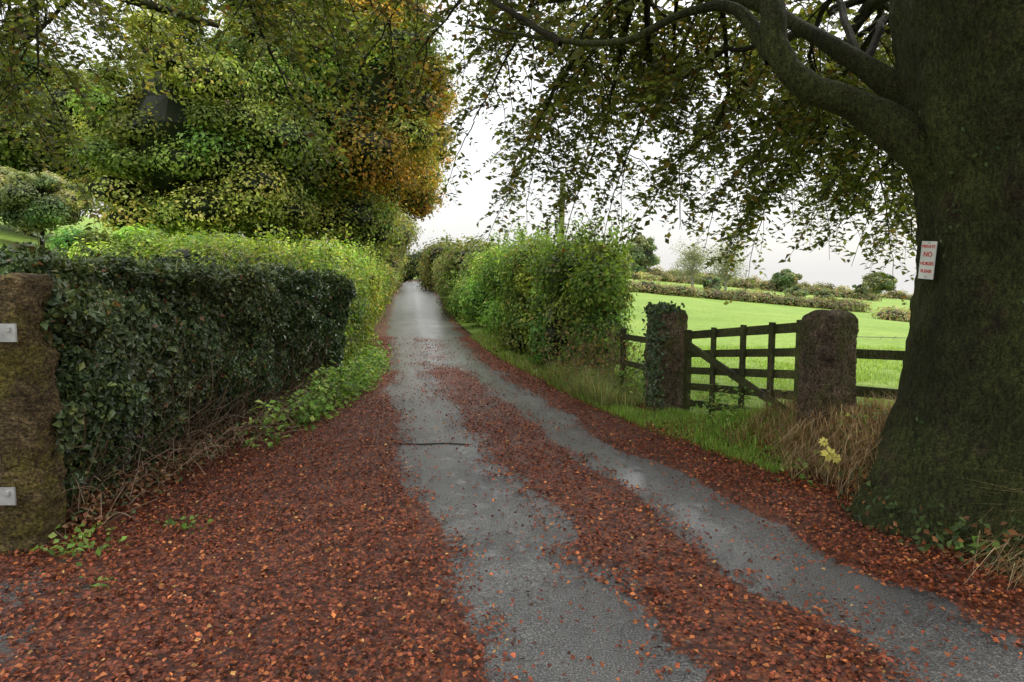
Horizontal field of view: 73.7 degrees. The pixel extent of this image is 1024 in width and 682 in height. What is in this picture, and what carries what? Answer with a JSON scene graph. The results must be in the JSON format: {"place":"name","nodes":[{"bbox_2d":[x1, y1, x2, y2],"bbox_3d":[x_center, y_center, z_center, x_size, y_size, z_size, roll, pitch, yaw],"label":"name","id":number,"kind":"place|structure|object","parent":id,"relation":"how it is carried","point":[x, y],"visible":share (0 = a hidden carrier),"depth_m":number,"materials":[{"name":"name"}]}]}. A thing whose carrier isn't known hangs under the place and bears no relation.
{"place":"outdoors","nodes":[
{"label":"outdoors","id":0,"kind":"place"},
{"bbox_2d":[0,216,909,498],"bbox_3d":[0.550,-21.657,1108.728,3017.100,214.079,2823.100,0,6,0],"label":"ground","id":1,"kind":"structure","parent":0,"point":[706,312],"depth_m":23.33,"materials":[{"name":"green plant"}]},
{"bbox_2d":[0,273,67,554],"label":"stone gatepost","id":2,"kind":"object","parent":1,"relation":"on","point":[33,510],"visible":0.87,"depth_m":3.87,"materials":[{"name":"stone"}]},
{"bbox_2d":[0,165,95,247],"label":"hawthorn tree","id":3,"kind":"object","parent":1,"relation":"on","point":[40,205],"visible":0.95,"depth_m":29.39,"materials":[{"name":"green plant"}]},
{"bbox_2d":[0,41,118,236],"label":"oak tree","id":4,"kind":"object","parent":1,"relation":"on","point":[16,159],"visible":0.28,"depth_m":34.82,"materials":[{"name":"green plant"}]},
{"bbox_2d":[44,223,182,263],"bbox_3d":[-9.425,-1.489,17.016,4.430,2.866,3.930,0,6,0],"label":"hazel bush","id":5,"kind":"object","parent":1,"relation":"on","point":[106,243],"visible":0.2,"depth_m":15.89,"materials":[{"name":"green plant"}]},
{"bbox_2d":[0,230,357,539],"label":"ivy hedge","id":6,"kind":"object","parent":1,"relation":"on","point":[159,361],"visible":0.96,"depth_m":5.43,"materials":[{"name":"green plant"}]},
{"bbox_2d":[52,0,338,246],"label":"sycamore tree","id":7,"kind":"object","parent":1,"relation":"on","point":[191,164],"visible":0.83,"depth_m":21.26,"materials":[{"name":"green plant"}]},
{"bbox_2d":[153,231,255,256],"bbox_3d":[-7.224,-1.180,16.380,3.314,2.975,3.796,-5,7,-40],"label":"hazel bush","id":8,"kind":"object","parent":1,"relation":"on","point":[170,250],"depth_m":16.04,"materials":[{"name":"green plant"}]},
{"bbox_2d":[173,228,266,251],"bbox_3d":[-5.230,-0.755,13.113,2.572,2.771,2.604,-5,7,-40],"label":"hazel bush","id":9,"kind":"object","parent":1,"relation":"on","point":[190,236],"depth_m":12.61,"materials":[{"name":"green plant"}]},
{"bbox_2d":[0,0,446,229],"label":"beech tree","id":10,"kind":"object","parent":1,"relation":"on","point":[17,20],"visible":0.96,"depth_m":7.65,"materials":[{"name":"green plant"}]},
{"bbox_2d":[130,217,405,390],"bbox_3d":[-8.391,-3.435,40.115,6.381,3.004,64.540,-1,6,-11],"label":"beech hedge","id":11,"kind":"object","parent":1,"relation":"on","point":[376,284],"visible":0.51,"depth_m":10.58,"materials":[{"name":"green plant"}]},
{"bbox_2d":[208,0,467,267],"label":"sycamore tree","id":12,"kind":"object","parent":1,"relation":"on","point":[397,163],"visible":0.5,"depth_m":24.74,"materials":[{"name":"green plant"}]},
{"bbox_2d":[361,214,460,291],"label":"woodland","id":13,"kind":"object","parent":1,"relation":"on","point":[417,264],"visible":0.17,"depth_m":67.51,"materials":[{"name":"green plant"}]},
{"bbox_2d":[375,87,460,255],"bbox_3d":[-8.294,-9.513,41.440,10.959,14.668,12.751,0,6,0],"label":"sycamore tree","id":14,"kind":"object","parent":1,"relation":"on","point":[422,205],"visible":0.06,"depth_m":39.84,"materials":[{"name":"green plant"}]},
{"bbox_2d":[441,235,451,244],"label":"telegraph pole","id":15,"kind":"object","parent":1,"relation":"on","point":[447,240],"visible":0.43,"depth_m":59.38,"materials":[{"name":"wood"}]},
{"bbox_2d":[0,282,1023,681],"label":"country lane","id":16,"kind":"structure","parent":1,"relation":"on","point":[412,312],"depth_m":3.68,"materials":[{"name":"grey asphalt"}]},
{"bbox_2d":[398,442,468,444],"bbox_3d":[-0.729,0.961,6.379,0.663,0.013,0.060,0,6,2],"label":"road crack","id":17,"kind":"object","parent":16,"relation":"on","point":[431,443],"visible":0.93,"depth_m":6.37,"materials":[{"name":"black asphalt"}]},
{"bbox_2d":[0,336,1023,681],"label":"fallen leaves","id":18,"kind":"object","parent":16,"relation":"on","point":[240,644],"visible":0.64,"depth_m":3.66,"materials":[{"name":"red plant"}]},
{"bbox_2d":[30,97,1023,593],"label":"verge weeds","id":19,"kind":"object","parent":1,"relation":"on","point":[372,363],"visible":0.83,"depth_m":6.36,"materials":[{"name":"green plant"}]},
{"bbox_2d":[428,196,644,394],"bbox_3d":[-2.641,-3.610,38.793,4.189,4.084,62.481,-1,6,-7],"label":"hedgerow bush","id":20,"kind":"object","parent":1,"relation":"on","point":[519,297],"visible":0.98,"depth_m":10.75,"materials":[{"name":"green plant"}]},
{"bbox_2d":[559,174,564,241],"bbox_3d":[1.721,-3.142,23.807,0.214,5.330,0.214,6,8,45],"label":"telegraph pole","id":21,"kind":"object","parent":1,"relation":"on","point":[562,221],"visible":0.08,"depth_m":23.62,"materials":[{"name":"wood"}]},
{"bbox_2d":[167,0,1023,584],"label":"beech tree","id":22,"kind":"object","parent":1,"relation":"on","point":[943,66],"visible":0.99,"depth_m":5.02,"materials":[{"name":"green plant"}]},
{"bbox_2d":[918,241,937,279],"bbox_3d":[2.583,-0.497,4.199,0.076,0.230,0.110,-1,10,-14],"label":"warning sign","id":23,"kind":"object","parent":22,"relation":"attached to","point":[927,259],"visible":1,"depth_m":4.19,"materials":[{"name":"white metal"}]},
{"bbox_2d":[626,235,661,272],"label":"oak tree","id":24,"kind":"object","parent":1,"relation":"on","point":[643,256],"visible":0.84,"depth_m":119.30,"materials":[{"name":"green plant"}]},
{"bbox_2d":[635,300,687,411],"bbox_3d":[1.637,0.297,7.675,0.632,1.511,0.810,4,7,32],"label":"stone gatepost","id":25,"kind":"object","parent":1,"relation":"on","point":[667,327],"visible":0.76,"depth_m":7.60,"materials":[{"name":"brown stone"}]},
{"bbox_2d":[669,236,713,287],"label":"ash tree","id":26,"kind":"object","parent":1,"relation":"on","point":[696,259],"visible":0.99,"depth_m":94.27,"materials":[{"name":"green plant"}]},
{"bbox_2d":[697,275,721,290],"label":"thorn bush","id":27,"kind":"object","parent":1,"relation":"on","point":[710,282],"visible":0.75,"depth_m":75.17,"materials":[{"name":"green plant"}]},
{"bbox_2d":[700,240,750,290],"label":"ash tree","id":28,"kind":"object","parent":1,"relation":"on","point":[725,278],"visible":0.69,"depth_m":93.89,"materials":[{"name":"green plant"}]},
{"bbox_2d":[682,320,800,414],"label":"field gate","id":29,"kind":"structure","parent":1,"relation":"on","point":[770,373],"depth_m":6.51,"materials":[{"name":"brown wood"}]},
{"bbox_2d":[627,275,871,312],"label":"field hedge","id":30,"kind":"object","parent":1,"relation":"on","point":[843,304],"visible":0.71,"depth_m":70.49,"materials":[{"name":"green plant"}]},
{"bbox_2d":[605,328,904,399],"bbox_3d":[2.972,0.547,5.888,7.055,1.362,3.678,4,7,37],"label":"rail fence","id":31,"kind":"object","parent":1,"relation":"on","point":[861,391],"visible":0.23,"depth_m":5.53,"materials":[{"name":"brown wood"}]},
{"bbox_2d":[628,270,881,300],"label":"field hedge","id":32,"kind":"object","parent":1,"relation":"on","point":[761,284],"visible":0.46,"depth_m":116.66,"materials":[{"name":"green plant"}]},
{"bbox_2d":[630,266,912,299],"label":"field hedge","id":33,"kind":"object","parent":1,"relation":"on","point":[888,294],"visible":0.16,"depth_m":150.16,"materials":[{"name":"green plant"}]},
{"bbox_2d":[770,269,802,289],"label":"oak tree","id":34,"kind":"object","parent":1,"relation":"on","point":[787,278],"visible":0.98,"depth_m":116.41,"materials":[{"name":"green plant"}]},
{"bbox_2d":[783,285,809,299],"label":"thorn bush","id":35,"kind":"object","parent":1,"relation":"on","point":[804,291],"visible":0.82,"depth_m":81.23,"materials":[{"name":"green plant"}]},
{"bbox_2d":[812,289,834,299],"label":"thorn bush","id":36,"kind":"object","parent":1,"relation":"on","point":[824,293],"visible":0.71,"depth_m":89.19,"materials":[{"name":"green plant"}]},
{"bbox_2d":[796,309,858,438],"bbox_3d":[2.574,0.475,5.578,0.442,1.466,0.362,-2,6,-21],"label":"stone gatepost","id":37,"kind":"object","parent":1,"relation":"on","point":[827,361],"visible":0.56,"depth_m":5.41,"materials":[{"name":"stone"}]},
{"bbox_2d":[851,283,868,299],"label":"thorn bush","id":38,"kind":"object","parent":1,"relation":"on","point":[861,288],"visible":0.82,"depth_m":116.95,"materials":[{"name":"green plant"}]},
{"bbox_2d":[861,271,897,296],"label":"oak tree","id":39,"kind":"object","parent":1,"relation":"on","point":[873,280],"visible":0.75,"depth_m":144.09,"materials":[{"name":"green plant"}]},
{"bbox_2d":[866,305,910,321],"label":"field hedge","id":40,"kind":"object","parent":1,"relation":"on","point":[893,314],"visible":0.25,"depth_m":59.30,"materials":[{"name":"green plant"}]},
{"bbox_2d":[0,0,916,298],"label":"sky","id":41,"kind":"structure","parent":0,"point":[457,221],"materials":[{"name":"white"}]},
{"bbox_2d":[470,330,904,473],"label":"verge grass","id":42,"kind":"structure","parent":0,"point":[605,395],"depth_m":8.15,"materials":[{"name":"green plant"}]},
{"bbox_2d":[709,385,1023,593],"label":"dry grass","id":43,"kind":"structure","parent":0,"point":[856,448],"depth_m":5.23,"materials":[{"name":"brown plant"}]},
{"bbox_2d":[819,436,840,475],"bbox_3d":[2.261,0.827,4.834,0.225,0.314,0.061,-1,6,-13],"label":"yellow flower","id":44,"kind":"object","parent":43,"relation":"on","point":[831,455],"visible":0.97,"depth_m":4.82,"materials":[{"name":"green plant"}]}
]}

